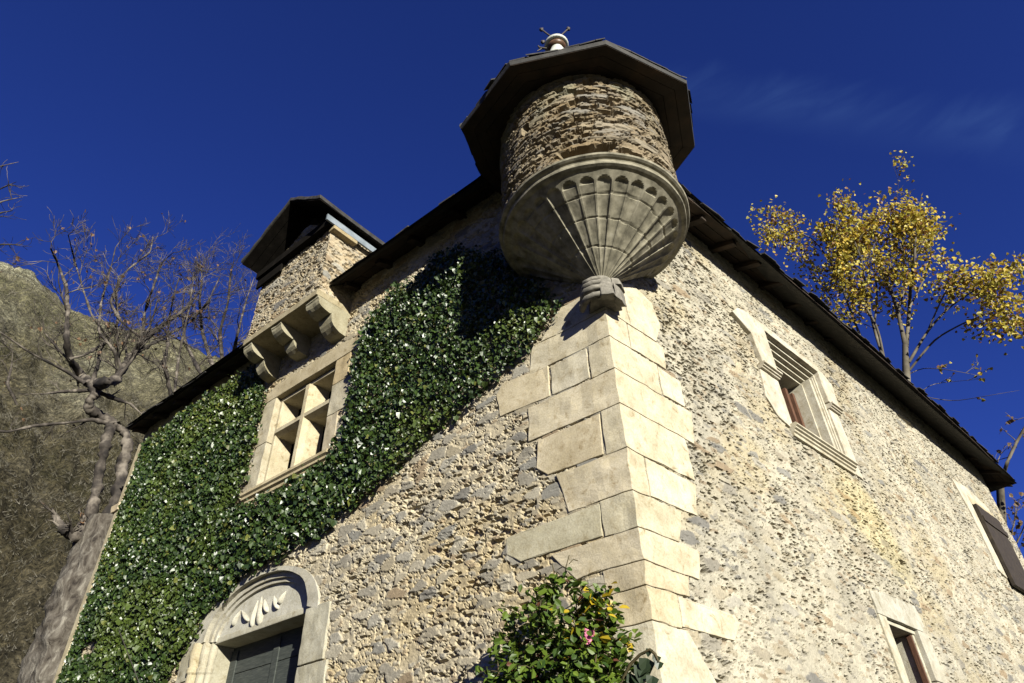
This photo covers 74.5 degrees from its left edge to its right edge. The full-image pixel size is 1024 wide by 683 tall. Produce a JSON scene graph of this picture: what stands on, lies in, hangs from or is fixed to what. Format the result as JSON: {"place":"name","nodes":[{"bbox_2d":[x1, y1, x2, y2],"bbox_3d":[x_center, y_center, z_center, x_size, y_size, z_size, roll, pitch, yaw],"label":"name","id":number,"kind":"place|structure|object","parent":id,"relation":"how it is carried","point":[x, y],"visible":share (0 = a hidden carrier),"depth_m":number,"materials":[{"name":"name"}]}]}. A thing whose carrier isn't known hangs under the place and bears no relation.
{"place":"outdoors","nodes":[
{"label":"outdoors","id":0,"kind":"place"},
{"bbox_2d":[0,261,219,682],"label":"hill","id":1,"kind":"structure","parent":0,"point":[46,569],"depth_m":70.98,"materials":[{"name":"grey stone"}]},
{"bbox_2d":[0,265,215,680],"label":"hillside scrub","id":2,"kind":"object","parent":1,"relation":"on","point":[34,292],"visible":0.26,"depth_m":85.06,"materials":[{"name":"brown plant"}]},
{"bbox_2d":[0,0,1023,557],"label":"sky","id":3,"kind":"structure","parent":0,"point":[215,114],"materials":[{"name":"blue"}]},
{"label":"ground","id":4,"kind":"structure","parent":0,"visible":0},
{"bbox_2d":[0,160,31,255],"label":"bare tree","id":5,"kind":"object","parent":4,"relation":"on","point":[8,185],"visible":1,"depth_m":12.31,"materials":[{"name":"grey plant"}]},
{"bbox_2d":[0,207,258,682],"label":"bare tree","id":6,"kind":"object","parent":4,"relation":"on","point":[41,660],"visible":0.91,"depth_m":13.37,"materials":[{"name":"grey plant"}]},
{"bbox_2d":[119,630,139,682],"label":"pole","id":7,"kind":"object","parent":4,"relation":"on","point":[129,656],"visible":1,"depth_m":7.86,"materials":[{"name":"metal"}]},
{"bbox_2d":[169,223,259,373],"bbox_3d":[-9.048,3.969,18.535,4.316,20.786,4.664,-5,-39,3],"label":"bare tree","id":8,"kind":"object","parent":4,"relation":"on","point":[220,345],"visible":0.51,"depth_m":21.94,"materials":[{"name":"brown plant"}]},
{"bbox_2d":[53,27,1023,682],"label":"stone house","id":9,"kind":"structure","parent":4,"relation":"on","point":[711,443],"depth_m":6.47,"materials":[{"name":"stone"}]},
{"bbox_2d":[175,566,331,682],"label":"doorway","id":10,"kind":"structure","parent":9,"relation":"in","point":[274,623],"depth_m":7.15,"materials":[{"name":"stone"}]},
{"bbox_2d":[240,335,362,503],"bbox_3d":[-2.501,1.017,8.500,2.027,1.755,0.436,-28,-45,29],"label":"window","id":11,"kind":"structure","parent":9,"relation":"in","point":[299,420],"depth_m":8.62,"materials":[{"name":"stone"}]},
{"bbox_2d":[56,242,562,682],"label":"ivy","id":12,"kind":"object","parent":9,"relation":"attached to","point":[121,557],"visible":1,"depth_m":7.85,"materials":[{"name":"green plant"}]},
{"bbox_2d":[729,308,863,480],"bbox_3d":[3.375,0.733,8.422,2.480,1.653,0.600,29,-48,-33],"label":"window","id":13,"kind":"structure","parent":9,"relation":"in","point":[801,396],"depth_m":8.66,"materials":[{"name":"stone"}]},
{"bbox_2d":[868,591,946,682],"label":"window","id":14,"kind":"structure","parent":9,"relation":"in","point":[911,650],"depth_m":7.06,"materials":[{"name":"stone"}]},
{"bbox_2d":[950,478,1023,592],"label":"window","id":15,"kind":"structure","parent":9,"relation":"in","point":[996,534],"depth_m":11.64,"materials":[{"name":"stone"}]},
{"bbox_2d":[470,555,663,682],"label":"rose bush","id":16,"kind":"object","parent":4,"relation":"on","point":[589,646],"visible":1,"depth_m":3.99,"materials":[{"name":"green plant"}]},
{"bbox_2d":[746,150,1023,401],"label":"poplar tree","id":17,"kind":"object","parent":4,"relation":"on","point":[847,241],"visible":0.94,"depth_m":25.79,"materials":[{"name":"yellow plant"}]},
{"bbox_2d":[993,412,1023,549],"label":"sapling tree","id":18,"kind":"object","parent":4,"relation":"on","point":[1000,499],"visible":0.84,"depth_m":22.67,"materials":[{"name":"brown plant"}]}
]}

